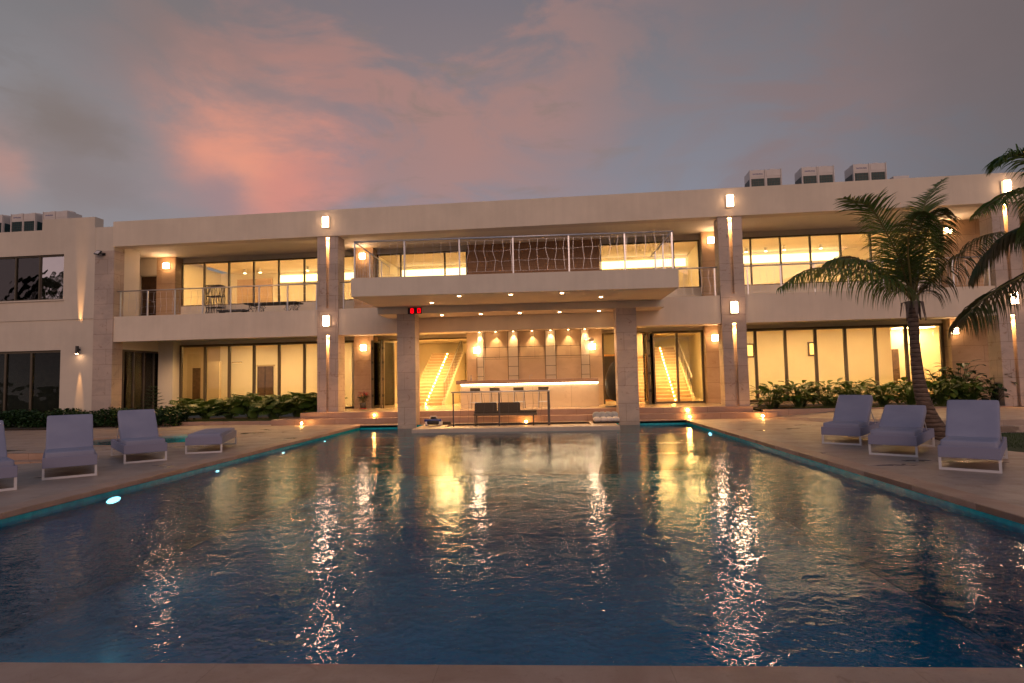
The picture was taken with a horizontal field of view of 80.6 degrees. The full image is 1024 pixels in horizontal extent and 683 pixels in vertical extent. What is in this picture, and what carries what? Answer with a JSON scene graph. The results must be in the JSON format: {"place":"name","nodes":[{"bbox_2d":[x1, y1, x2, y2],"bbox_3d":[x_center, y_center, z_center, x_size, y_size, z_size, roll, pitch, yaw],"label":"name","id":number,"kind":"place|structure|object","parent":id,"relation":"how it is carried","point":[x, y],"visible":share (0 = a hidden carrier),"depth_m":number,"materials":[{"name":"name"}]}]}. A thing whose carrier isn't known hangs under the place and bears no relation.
{"place":"outdoors","nodes":[
{"label":"outdoors","id":0,"kind":"place"},
{"bbox_2d":[7,453,43,463],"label":"sunken steps","id":1,"kind":"structure","parent":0,"point":[23,458],"depth_m":14.43,"materials":[{"name":"stone"}]},
{"bbox_2d":[93,436,187,444],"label":"spa water","id":2,"kind":"structure","parent":0,"point":[172,439],"depth_m":17.85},
{"bbox_2d":[0,418,1023,506],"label":"pool deck","id":3,"kind":"structure","parent":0,"point":[1007,485],"depth_m":11.74,"materials":[{"name":"stone"}]},
{"bbox_2d":[0,420,17,491],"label":"sun lounger","id":4,"kind":"object","parent":3,"relation":"on","point":[8,468],"visible":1,"depth_m":9.15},
{"bbox_2d":[42,414,96,479],"bbox_3d":[-8.119,1.870,11.092,0.760,1.026,2.000,2,-5,-37],"label":"sun lounger","id":5,"kind":"object","parent":3,"relation":"on","point":[69,440],"visible":1,"depth_m":10.87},
{"bbox_2d":[111,409,166,463],"bbox_3d":[-8.062,1.994,13.028,0.760,1.026,2.000,2,-5,-40],"label":"sun lounger","id":6,"kind":"object","parent":3,"relation":"on","point":[138,431],"visible":1,"depth_m":12.83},
{"bbox_2d":[93,433,242,445],"bbox_3d":[-10.527,2.876,17.628,5.117,0.056,3.857,-1,-4,3],"label":"spa coping","id":7,"kind":"object","parent":3,"relation":"on","point":[179,434],"visible":0.19,"depth_m":18.62,"materials":[{"name":"stone"}]},
{"bbox_2d":[185,428,236,453],"bbox_3d":[-7.236,2.371,14.602,0.760,0.440,2.000,0,-4,-16],"label":"sun lounger","id":8,"kind":"object","parent":3,"relation":"on","point":[213,436],"visible":1,"depth_m":13.73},
{"bbox_2d":[157,421,270,425],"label":"planter kerb","id":9,"kind":"structure","parent":3,"relation":"on","point":[230,423],"depth_m":23.45,"materials":[{"name":"stone"}]},
{"bbox_2d":[0,427,1023,667],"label":"pool basin","id":10,"kind":"object","parent":3,"relation":"in","point":[710,569],"visible":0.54,"depth_m":8.74,"materials":[{"name":"liquid"}]},
{"bbox_2d":[104,495,121,504],"bbox_3d":[-6.144,2.444,9.307,0.030,0.140,0.364,-1,-4,3],"label":"pool light","id":11,"kind":"object","parent":10,"relation":"attached to","point":[108,500],"visible":0.94,"depth_m":9.29,"materials":[{"name":"metal"}]},
{"bbox_2d":[0,421,1023,540],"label":"waterline tiles","id":12,"kind":"object","parent":10,"relation":"attached to","point":[1003,526],"visible":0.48,"depth_m":8.82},
{"bbox_2d":[412,422,619,475],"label":"bar platform","id":13,"kind":"structure","parent":10,"relation":"on","point":[531,427],"depth_m":19.23,"materials":[{"name":"stone"}]},
{"bbox_2d":[424,416,442,425],"bbox_3d":[-2.701,2.724,20.806,0.580,0.345,0.400,-1,-4,3],"label":"pool robot","id":14,"kind":"object","parent":13,"relation":"on","point":[433,420],"visible":1,"depth_m":20.64,"materials":[{"name":"blue plastic"}]},
{"bbox_2d":[451,389,549,426],"bbox_3d":[-0.350,2.304,20.888,3.324,1.219,1.324,-1,-4,3],"label":"terrace railing","id":15,"kind":"object","parent":13,"relation":"on","point":[548,399],"visible":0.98,"depth_m":20.26,"materials":[{"name":"metal"}]},
{"bbox_2d":[474,402,536,425],"bbox_3d":[-0.217,2.536,21.239,2.200,0.811,0.620,-1,-4,3],"label":"terrace bench","id":16,"kind":"object","parent":13,"relation":"on","point":[489,409],"visible":0.89,"depth_m":20.99,"materials":[{"name":"fabric"}]},
{"bbox_2d":[592,411,619,422],"bbox_3d":[3.184,2.571,20.491,0.870,0.370,0.620,-1,-4,3],"label":"tufted cushion","id":17,"kind":"object","parent":13,"relation":"on","point":[606,417],"visible":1,"depth_m":20.25,"materials":[{"name":"fabric"}]},
{"bbox_2d":[0,172,1023,422],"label":"villa","id":18,"kind":"object","parent":3,"relation":"on","point":[62,286],"visible":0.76,"depth_m":24.79,"materials":[{"name":"paint"}]},
{"bbox_2d":[0,214,10,232],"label":"air conditioner","id":19,"kind":"object","parent":18,"relation":"on","point":[5,220],"visible":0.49,"depth_m":27.32,"materials":[{"name":"metal"}]},
{"bbox_2d":[10,213,42,231],"bbox_3d":[-21.875,-4.940,27.446,1.244,1.680,0.810,-2,-4,7],"label":"air conditioner","id":20,"kind":"object","parent":18,"relation":"on","point":[26,222],"visible":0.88,"depth_m":27.09,"materials":[{"name":"metal"}]},
{"bbox_2d":[0,350,60,411],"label":"window","id":21,"kind":"structure","parent":18,"relation":"in","point":[32,353],"depth_m":25.16,"materials":[{"name":"brown metal"}]},
{"bbox_2d":[0,254,63,301],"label":"window","id":22,"kind":"structure","parent":18,"relation":"in","point":[23,278],"depth_m":25.35,"materials":[{"name":"black glass"}]},
{"bbox_2d":[42,210,81,222],"bbox_3d":[-20.297,-5.004,27.266,1.244,1.680,0.810,-2,-4,7],"label":"air conditioner","id":23,"kind":"object","parent":18,"relation":"on","point":[59,214],"visible":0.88,"depth_m":26.94,"materials":[{"name":"metal"}]},
{"bbox_2d":[121,349,157,409],"bbox_3d":[-16.096,1.811,26.269,0.110,2.820,2.385,-2,-4,7],"label":"side door","id":24,"kind":"structure","parent":18,"relation":"in","point":[139,368],"depth_m":26.10,"materials":[{"name":"glass"}]},
{"bbox_2d":[141,276,156,315],"bbox_3d":[-16.554,-1.896,27.620,0.820,2.150,0.060,-2,-4,7],"label":"door","id":25,"kind":"structure","parent":18,"relation":"in","point":[148,283],"depth_m":27.61,"materials":[{"name":"brown wood"}]},
{"bbox_2d":[192,366,200,400],"bbox_3d":[-16.458,2.398,32.083,1.170,2.150,0.100,-2,-4,7],"label":"inner door","id":26,"kind":"structure","parent":18,"relation":"in","point":[196,376],"depth_m":32.08,"materials":[{"name":"brown wood"}]},
{"bbox_2d":[205,284,224,313],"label":"shelf tower","id":27,"kind":"structure","parent":18,"relation":"on","point":[209,302],"depth_m":25.91,"materials":[{"name":"wood"}]},
{"bbox_2d":[117,283,316,316],"bbox_3d":[-11.949,-1.665,24.395,8.691,1.084,0.053,-2,-4,7],"label":"balcony railing","id":28,"kind":"object","parent":18,"relation":"on","point":[203,295],"visible":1,"depth_m":24.38,"materials":[{"name":"metal"}]},
{"bbox_2d":[256,365,264,397],"bbox_3d":[-13.160,2.306,31.706,0.520,2.150,0.100,-2,-4,7],"label":"inner door","id":29,"kind":"structure","parent":18,"relation":"in","point":[260,368],"depth_m":31.67,"materials":[{"name":"brown wood"}]},
{"bbox_2d":[179,340,353,409],"bbox_3d":[-10.967,1.554,27.107,8.440,2.990,0.120,-2,-4,7],"label":"window","id":30,"kind":"structure","parent":18,"relation":"in","point":[279,344],"depth_m":27.23,"materials":[{"name":"brown metal"}]},
{"bbox_2d":[181,255,353,305],"bbox_3d":[-11.055,-2.717,27.381,8.395,2.010,0.120,-2,-4,7],"label":"window","id":31,"kind":"structure","parent":18,"relation":"in","point":[304,259],"depth_m":27.49,"materials":[{"name":"glass"}]},
{"bbox_2d":[265,365,274,397],"bbox_3d":[-12.709,2.293,31.652,0.520,2.150,0.100,-2,-4,7],"label":"inner door","id":32,"kind":"structure","parent":18,"relation":"in","point":[269,369],"depth_m":31.62,"materials":[{"name":"brown wood"}]},
{"bbox_2d":[244,301,302,311],"bbox_3d":[-10.126,-1.354,25.676,2.300,0.567,0.700,-2,-4,7],"label":"balcony table","id":33,"kind":"object","parent":18,"relation":"on","point":[295,303],"visible":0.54,"depth_m":25.55,"materials":[{"name":"black wicker"}]},
{"bbox_2d":[280,272,353,283],"bbox_3d":[-9.458,-3.452,32.436,6.400,0.440,0.080,-2,-4,7],"label":"cove light","id":34,"kind":"object","parent":18,"relation":"attached to","point":[284,279],"depth_m":32.64,"materials":[{"name":"paint"}]},
{"bbox_2d":[371,340,394,408],"bbox_3d":[-5.615,1.411,26.047,0.874,2.890,0.930,-2,-4,7],"label":"folding door","id":35,"kind":"structure","parent":18,"relation":"attached to","point":[382,373],"depth_m":25.94,"materials":[{"name":"glass"}]},
{"bbox_2d":[371,340,379,407],"bbox_3d":[-5.816,1.416,26.060,0.090,2.890,0.906,-2,-4,13],"label":"door leaf","id":36,"kind":"structure","parent":35,"relation":"in","point":[375,348],"depth_m":25.95,"materials":[{"name":"brown metal"}]},
{"bbox_2d":[380,340,382,407],"bbox_3d":[-5.562,1.412,26.072,0.056,2.890,0.824,-1,-4,1],"label":"door leaf","id":37,"kind":"structure","parent":35,"relation":"in","point":[381,359],"depth_m":25.69,"materials":[{"name":"brown metal"}]},
{"bbox_2d":[382,340,394,407],"bbox_3d":[-5.320,1.405,26.036,0.090,2.890,0.869,-3,-4,22],"label":"door leaf","id":38,"kind":"structure","parent":35,"relation":"in","point":[388,349],"depth_m":26.04,"materials":[{"name":"clear glass"}]},
{"bbox_2d":[377,250,467,276],"bbox_3d":[-3.955,-2.915,26.565,4.055,2.010,0.120,-2,-4,7],"label":"window","id":39,"kind":"structure","parent":18,"relation":"in","point":[401,254],"depth_m":26.60,"materials":[{"name":"brown metal"}]},
{"bbox_2d":[402,268,465,276],"bbox_3d":[-3.648,-3.614,31.768,4.500,0.440,0.080,-2,-4,7],"label":"cove light","id":40,"kind":"object","parent":18,"relation":"attached to","point":[433,272],"visible":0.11,"depth_m":31.82,"materials":[{"name":"paint"}]},
{"bbox_2d":[477,329,589,383],"bbox_3d":[0.864,0.674,25.171,4.720,2.250,0.190,-2,-4,7],"label":"bar shelving","id":41,"kind":"object","parent":18,"relation":"attached to","point":[550,356],"visible":0.83,"depth_m":25.18,"materials":[{"name":"wood"}]},
{"bbox_2d":[602,354,614,400],"bbox_3d":[4.613,1.592,26.598,1.240,2.060,0.080,-2,-4,7],"label":"framed mirror","id":42,"kind":"object","parent":18,"relation":"attached to","point":[609,359],"visible":0.04,"depth_m":26.66,"materials":[{"name":"wood"}]},
{"bbox_2d":[601,258,685,269],"bbox_3d":[6.381,-3.895,30.614,4.700,0.440,0.080,-2,-4,7],"label":"cove light","id":43,"kind":"object","parent":18,"relation":"attached to","point":[637,264],"visible":0.64,"depth_m":30.59,"materials":[{"name":"paint"}]},
{"bbox_2d":[642,332,655,403],"bbox_3d":[5.617,1.097,24.756,0.395,2.890,0.929,-2,-4,7],"label":"folding door","id":44,"kind":"structure","parent":18,"relation":"attached to","point":[649,372],"depth_m":24.70,"materials":[{"name":"brown metal"}]},
{"bbox_2d":[642,332,649,403],"bbox_3d":[5.505,1.101,24.778,0.090,2.890,0.904,-1,-4,1],"label":"door leaf","id":45,"kind":"structure","parent":44,"relation":"in","point":[644,336],"depth_m":24.81,"materials":[{"name":"brown metal"}]},
{"bbox_2d":[649,332,655,403],"bbox_3d":[5.765,1.093,24.749,0.090,2.890,0.901,-1,-4,4],"label":"door leaf","id":46,"kind":"structure","parent":44,"relation":"in","point":[651,336],"depth_m":24.74,"materials":[{"name":"brown metal"}]},
{"bbox_2d":[600,240,700,287],"bbox_3d":[5.793,-3.188,25.445,4.105,2.010,0.120,-2,-4,7],"label":"window","id":47,"kind":"structure","parent":18,"relation":"in","point":[697,241],"depth_m":25.32,"materials":[{"name":"glass"}]},
{"bbox_2d":[650,330,705,402],"bbox_3d":[6.868,1.054,25.057,2.130,2.990,0.120,-2,-4,7],"label":"window","id":48,"kind":"structure","parent":18,"relation":"in","point":[691,331],"depth_m":24.97,"materials":[{"name":"brown metal"}]},
{"bbox_2d":[678,267,716,294],"bbox_3d":[6.493,-2.181,22.274,2.130,1.084,0.049,-2,-4,7],"label":"balcony railing","id":49,"kind":"object","parent":18,"relation":"on","point":[714,277],"visible":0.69,"depth_m":22.20,"materials":[{"name":"metal"}]},
{"bbox_2d":[744,168,781,186],"bbox_3d":[10.105,-6.023,24.285,1.244,1.680,0.810,-2,-4,7],"label":"air conditioner","id":50,"kind":"object","parent":18,"relation":"on","point":[765,177],"visible":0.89,"depth_m":23.94,"materials":[{"name":"metal"}]},
{"bbox_2d":[743,252,838,264],"bbox_3d":[12.539,-4.067,29.907,6.900,0.440,0.080,-2,-4,7],"label":"cove light","id":51,"kind":"object","parent":18,"relation":"attached to","point":[793,258],"visible":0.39,"depth_m":29.76,"materials":[{"name":"paint"}]},
{"bbox_2d":[794,165,834,183],"bbox_3d":[12.062,-6.077,24.060,1.244,1.680,0.810,-2,-4,7],"label":"air conditioner","id":52,"kind":"object","parent":18,"relation":"on","point":[817,174],"visible":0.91,"depth_m":23.72,"materials":[{"name":"metal"}]},
{"bbox_2d":[742,229,938,285],"bbox_3d":[12.953,-3.389,24.622,8.165,2.010,0.120,-2,-4,7],"label":"window","id":53,"kind":"structure","parent":18,"relation":"in","point":[839,234],"depth_m":24.72,"materials":[{"name":"brown metal"}]},
{"bbox_2d":[747,323,946,401],"bbox_3d":[13.036,0.882,24.348,8.185,2.990,0.120,-2,-4,7],"label":"window","id":54,"kind":"structure","parent":18,"relation":"in","point":[905,334],"depth_m":24.30,"materials":[{"name":"brown metal"}]},
{"bbox_2d":[844,162,886,180],"bbox_3d":[13.969,-6.131,23.841,1.244,1.680,0.810,-2,-4,7],"label":"air conditioner","id":55,"kind":"object","parent":18,"relation":"on","point":[862,172],"visible":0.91,"depth_m":23.50,"materials":[{"name":"metal"}]},
{"bbox_2d":[744,256,990,293],"bbox_3d":[12.605,-2.352,21.572,8.341,1.084,0.052,-2,-4,7],"label":"balcony railing","id":56,"kind":"object","parent":18,"relation":"on","point":[814,266],"visible":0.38,"depth_m":21.78,"materials":[{"name":"metal"}]},
{"bbox_2d":[892,349,899,383],"bbox_3d":[18.770,1.474,29.547,0.350,2.220,0.070,-2,-4,7],"label":"inner door","id":57,"kind":"structure","parent":18,"relation":"in","point":[895,352],"depth_m":29.53,"materials":[{"name":"brown wood"}]},
{"bbox_2d":[1000,180,1010,193],"bbox_3d":[17.085,-5.353,20.888,0.259,0.434,0.168,-2,-4,7],"label":"wall lamp","id":58,"kind":"object","parent":18,"relation":"attached to","point":[1005,185],"visible":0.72,"depth_m":20.82,"materials":[{"name":"white glass"}]},
{"bbox_2d":[0,420,1023,682],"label":"pool coping","id":59,"kind":"object","parent":3,"relation":"on","point":[22,672],"visible":1,"depth_m":3.12,"materials":[{"name":"stone"}]},
{"bbox_2d":[351,268,678,436],"bbox_3d":[0.236,0.721,20.716,10.250,5.410,4.400,-1,-4,3],"label":"bar canopy","id":60,"kind":"object","parent":3,"relation":"on","point":[626,294],"visible":0.89,"depth_m":20.73,"materials":[{"name":"paint"}]},
{"bbox_2d":[354,231,673,277],"bbox_3d":[0.102,-2.563,20.904,9.968,1.194,4.254,-1,-4,3],"label":"balcony railing","id":61,"kind":"object","parent":60,"relation":"on","point":[512,249],"visible":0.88,"depth_m":18.88,"materials":[{"name":"metal"}]},
{"bbox_2d":[271,410,776,425],"bbox_3d":[0.172,2.880,22.701,18.300,0.260,2.380,-1,-4,3],"label":"porch step","id":62,"kind":"object","parent":3,"relation":"on","point":[527,418],"visible":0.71,"depth_m":21.79,"materials":[{"name":"stone"}]},
{"bbox_2d":[300,406,752,418],"bbox_3d":[0.289,2.643,22.639,16.650,0.220,1.519,-1,-4,3],"label":"porch step","id":63,"kind":"object","parent":62,"relation":"on","point":[449,413],"visible":0.66,"depth_m":22.08,"materials":[{"name":"stone"}]},
{"bbox_2d":[821,395,879,445],"bbox_3d":[7.642,1.712,13.550,0.760,1.009,2.000,-5,-5,43],"label":"sun lounger","id":64,"kind":"object","parent":3,"relation":"on","point":[852,414],"visible":0.94,"depth_m":13.31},
{"bbox_2d":[761,406,1012,415],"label":"planter kerb","id":65,"kind":"structure","parent":3,"relation":"on","point":[782,412],"depth_m":21.03,"materials":[{"name":"stone"}]},
{"bbox_2d":[769,407,1023,432],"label":"raised terrace","id":66,"kind":"structure","parent":3,"relation":"on","point":[1011,419],"depth_m":18.27,"materials":[{"name":"stone"}]},
{"bbox_2d":[913,379,970,406],"bbox_3d":[15.060,1.833,21.267,1.493,1.022,1.657,-1,-4,2],"label":"broad leaved plant","id":67,"kind":"object","parent":66,"relation":"on","point":[944,396],"visible":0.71,"depth_m":21.11,"materials":[{"name":"green plant"}]},
{"bbox_2d":[942,376,998,400],"bbox_3d":[16.012,1.759,21.143,1.701,1.114,1.654,0,-4,-18],"label":"broad leaved plant","id":68,"kind":"object","parent":66,"relation":"on","point":[971,386],"visible":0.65,"depth_m":20.98,"materials":[{"name":"green plant"}]},
{"bbox_2d":[975,373,1016,399],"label":"tall shrub","id":69,"kind":"object","parent":66,"relation":"on","point":[992,397],"visible":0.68,"depth_m":20.89,"materials":[{"name":"green plant"}]},
{"bbox_2d":[868,405,934,456],"bbox_3d":[7.521,1.671,11.649,0.760,0.851,2.000,-5,-5,42],"label":"sun lounger","id":70,"kind":"object","parent":3,"relation":"on","point":[901,425],"visible":1,"depth_m":11.35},
{"bbox_2d":[937,400,1007,472],"bbox_3d":[7.491,1.470,9.813,0.760,1.018,2.000,-4,-5,41],"label":"sun lounger","id":71,"kind":"object","parent":3,"relation":"on","point":[973,430],"visible":1,"depth_m":9.59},
{"bbox_2d":[0,0,1023,273],"label":"sky","id":72,"kind":"structure","parent":0,"point":[111,111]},
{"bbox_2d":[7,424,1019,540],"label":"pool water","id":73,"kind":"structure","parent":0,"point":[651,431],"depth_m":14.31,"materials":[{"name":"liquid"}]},
{"bbox_2d":[4,403,1023,430],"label":"planting soil","id":74,"kind":"structure","parent":0,"point":[757,408],"depth_m":23.27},
{"bbox_2d":[0,405,195,427],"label":"hedge","id":75,"kind":"object","parent":74,"relation":"on","point":[32,418],"visible":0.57,"depth_m":23.65,"materials":[{"name":"green plant"}]},
{"bbox_2d":[137,386,164,409],"bbox_3d":[-14.641,2.571,24.668,1.532,1.539,1.488,-1,-4,3],"label":"young conifer","id":76,"kind":"object","parent":74,"relation":"on","point":[152,401],"visible":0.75,"depth_m":24.62,"materials":[{"name":"green plant"}]},
{"bbox_2d":[169,397,202,419],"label":"monstera plant","id":77,"kind":"object","parent":74,"relation":"on","point":[185,401],"visible":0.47,"depth_m":24.79,"materials":[{"name":"green plant"}]},
{"bbox_2d":[186,399,223,420],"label":"monstera plant","id":78,"kind":"object","parent":74,"relation":"on","point":[202,409],"visible":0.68,"depth_m":24.57,"materials":[{"name":"green plant"}]},
{"bbox_2d":[207,398,247,419],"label":"monstera plant","id":79,"kind":"object","parent":74,"relation":"on","point":[226,409],"visible":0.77,"depth_m":24.43,"materials":[{"name":"green plant"}]},
{"bbox_2d":[229,392,275,418],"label":"monstera plant","id":80,"kind":"object","parent":74,"relation":"on","point":[237,400],"visible":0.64,"depth_m":24.38,"materials":[{"name":"green plant"}]},
{"bbox_2d":[249,395,294,418],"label":"monstera plant","id":81,"kind":"object","parent":74,"relation":"on","point":[273,405],"visible":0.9,"depth_m":24.06,"materials":[{"name":"green plant"}]},
{"bbox_2d":[277,392,316,416],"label":"monstera plant","id":82,"kind":"object","parent":74,"relation":"on","point":[290,406],"visible":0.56,"depth_m":24.26,"materials":[{"name":"green plant"}]},
{"bbox_2d":[297,393,346,412],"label":"monstera plant","id":83,"kind":"object","parent":74,"relation":"on","point":[306,398],"visible":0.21,"depth_m":23.96,"materials":[{"name":"green plant"}]},
{"bbox_2d":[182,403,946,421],"bbox_3d":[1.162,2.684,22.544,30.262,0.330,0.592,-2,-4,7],"label":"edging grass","id":84,"kind":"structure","parent":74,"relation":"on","point":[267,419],"depth_m":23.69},
{"bbox_2d":[749,384,794,408],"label":"broad leaved plant","id":85,"kind":"object","parent":74,"relation":"on","point":[763,389],"visible":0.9,"depth_m":21.89,"materials":[{"name":"green plant"}]},
{"bbox_2d":[758,381,793,407],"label":"broad leaved plant","id":86,"kind":"object","parent":74,"relation":"on","point":[765,392],"visible":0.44,"depth_m":22.69,"materials":[{"name":"green plant"}]},
{"bbox_2d":[773,379,824,408],"bbox_3d":[10.361,1.912,21.870,1.701,1.134,1.654,-1,-4,-6],"label":"broad leaved plant","id":87,"kind":"object","parent":74,"relation":"on","point":[797,398],"visible":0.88,"depth_m":21.73,"materials":[{"name":"green plant"}]},
{"bbox_2d":[782,380,822,406],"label":"broad leaved plant","id":88,"kind":"object","parent":74,"relation":"on","point":[804,404],"visible":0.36,"depth_m":22.52,"materials":[{"name":"green plant"}]},
{"bbox_2d":[803,377,851,407],"bbox_3d":[11.284,1.870,21.599,1.639,1.145,1.473,-4,-4,33],"label":"broad leaved plant","id":89,"kind":"object","parent":74,"relation":"on","point":[826,403],"visible":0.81,"depth_m":21.60,"materials":[{"name":"green plant"}]},
{"bbox_2d":[816,382,852,406],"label":"broad leaved plant","id":90,"kind":"object","parent":74,"relation":"on","point":[834,404],"visible":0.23,"depth_m":22.31,"materials":[{"name":"green plant"}]},
{"bbox_2d":[832,381,876,403],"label":"broad leaved plant","id":91,"kind":"object","parent":74,"relation":"on","point":[861,386],"visible":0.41,"depth_m":21.65,"materials":[{"name":"green plant"}]},
{"bbox_2d":[860,379,908,406],"bbox_3d":[13.229,1.873,21.553,1.701,1.053,1.654,1,-4,-25],"label":"broad leaved plant","id":92,"kind":"object","parent":74,"relation":"on","point":[884,398],"visible":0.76,"depth_m":21.49,"materials":[{"name":"green plant"}]},
{"bbox_2d":[888,377,938,404],"bbox_3d":[14.086,1.813,21.517,1.639,1.134,1.473,0,-4,-19],"label":"broad leaved plant","id":93,"kind":"object","parent":74,"relation":"on","point":[907,390],"visible":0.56,"depth_m":21.42,"materials":[{"name":"green plant"}]},
{"bbox_2d":[924,368,965,398],"bbox_3d":[16.136,1.685,22.810,1.506,1.469,1.698,-1,-4,-5],"label":"tall shrub","id":94,"kind":"object","parent":74,"relation":"on","point":[940,379],"visible":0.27,"depth_m":22.85,"materials":[{"name":"green plant"}]},
{"bbox_2d":[931,374,977,399],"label":"tall shrub","id":95,"kind":"object","parent":74,"relation":"on","point":[956,386],"visible":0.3,"depth_m":21.50,"materials":[{"name":"green plant"}]},
{"bbox_2d":[927,359,987,398],"bbox_3d":[16.633,1.534,22.405,1.657,1.699,1.868,1,-5,-36],"label":"tall shrub","id":96,"kind":"object","parent":74,"relation":"on","point":[962,365],"visible":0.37,"depth_m":22.27,"materials":[{"name":"green plant"}]},
{"bbox_2d":[273,418,756,425],"bbox_3d":[0.185,2.962,21.984,18.214,0.103,0.916,-1,-4,4],"label":"porch apron","id":97,"kind":"object","parent":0,"point":[419,423],"visible":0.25,"depth_m":22.19,"materials":[{"name":"stone"}]},
{"bbox_2d":[349,419,694,427],"bbox_3d":[0.284,2.926,21.527,12.250,0.112,0.400,-1,-4,3],"label":"pool coping","id":98,"kind":"object","parent":97,"relation":"on","point":[386,425],"visible":0.48,"depth_m":21.30,"materials":[{"name":"stone"}]},
{"bbox_2d":[315,398,756,411],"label":"porch floor","id":99,"kind":"structure","parent":0,"point":[457,406],"depth_m":23.95,"materials":[{"name":"stone"}]},
{"bbox_2d":[419,341,465,405],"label":"staircase","id":100,"kind":"structure","parent":99,"relation":"on","point":[443,373],"depth_m":30.22,"materials":[{"name":"stone"}]},
{"bbox_2d":[456,378,598,408],"bbox_3d":[0.617,2.056,23.959,5.600,1.100,0.800,-2,-4,7],"label":"bar counter","id":101,"kind":"object","parent":99,"relation":"on","point":[578,392],"visible":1,"depth_m":23.63,"materials":[{"name":"stone"}]},
{"bbox_2d":[605,362,615,406],"bbox_3d":[3.959,1.485,22.752,0.913,1.947,0.753,0,-4,-20],"label":"hanging chair","id":102,"kind":"object","parent":99,"relation":"on","point":[610,383],"visible":0.35,"depth_m":22.48,"materials":[{"name":"metal"}]},
{"bbox_2d":[638,339,695,401],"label":"staircase","id":103,"kind":"structure","parent":99,"relation":"on","point":[665,374],"depth_m":28.33,"materials":[{"name":"stone"}]},
{"bbox_2d":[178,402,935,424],"bbox_3d":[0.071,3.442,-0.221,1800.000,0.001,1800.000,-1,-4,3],"label":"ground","id":104,"kind":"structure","parent":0,"point":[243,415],"depth_m":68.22,"materials":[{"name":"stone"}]},
{"bbox_2d":[186,396,932,408],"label":"room floor","id":105,"kind":"structure","parent":0,"point":[790,402],"depth_m":24.33,"materials":[{"name":"stone"}]},
{"bbox_2d":[939,433,1023,451],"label":"lawn","id":106,"kind":"structure","parent":0,"point":[1017,449],"depth_m":12.42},
{"bbox_2d":[776,177,1006,439],"bbox_3d":[8.648,-0.759,13.464,3.633,6.198,4.951,-5,-5,43],"label":"palm tree","id":107,"kind":"object","parent":106,"relation":"on","point":[909,270],"visible":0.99,"depth_m":13.49,"materials":[{"name":"green plant"}]},
{"bbox_2d":[948,143,1023,340],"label":"palm tree","id":108,"kind":"object","parent":106,"relation":"on","point":[998,248],"visible":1,"depth_m":10.44,"materials":[{"name":"green plant"}]},
{"bbox_2d":[1001,432,1023,448],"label":"lawn grass","id":109,"kind":"structure","parent":0,"point":[1009,434],"depth_m":13.10,"materials":[{"name":"green plant"}]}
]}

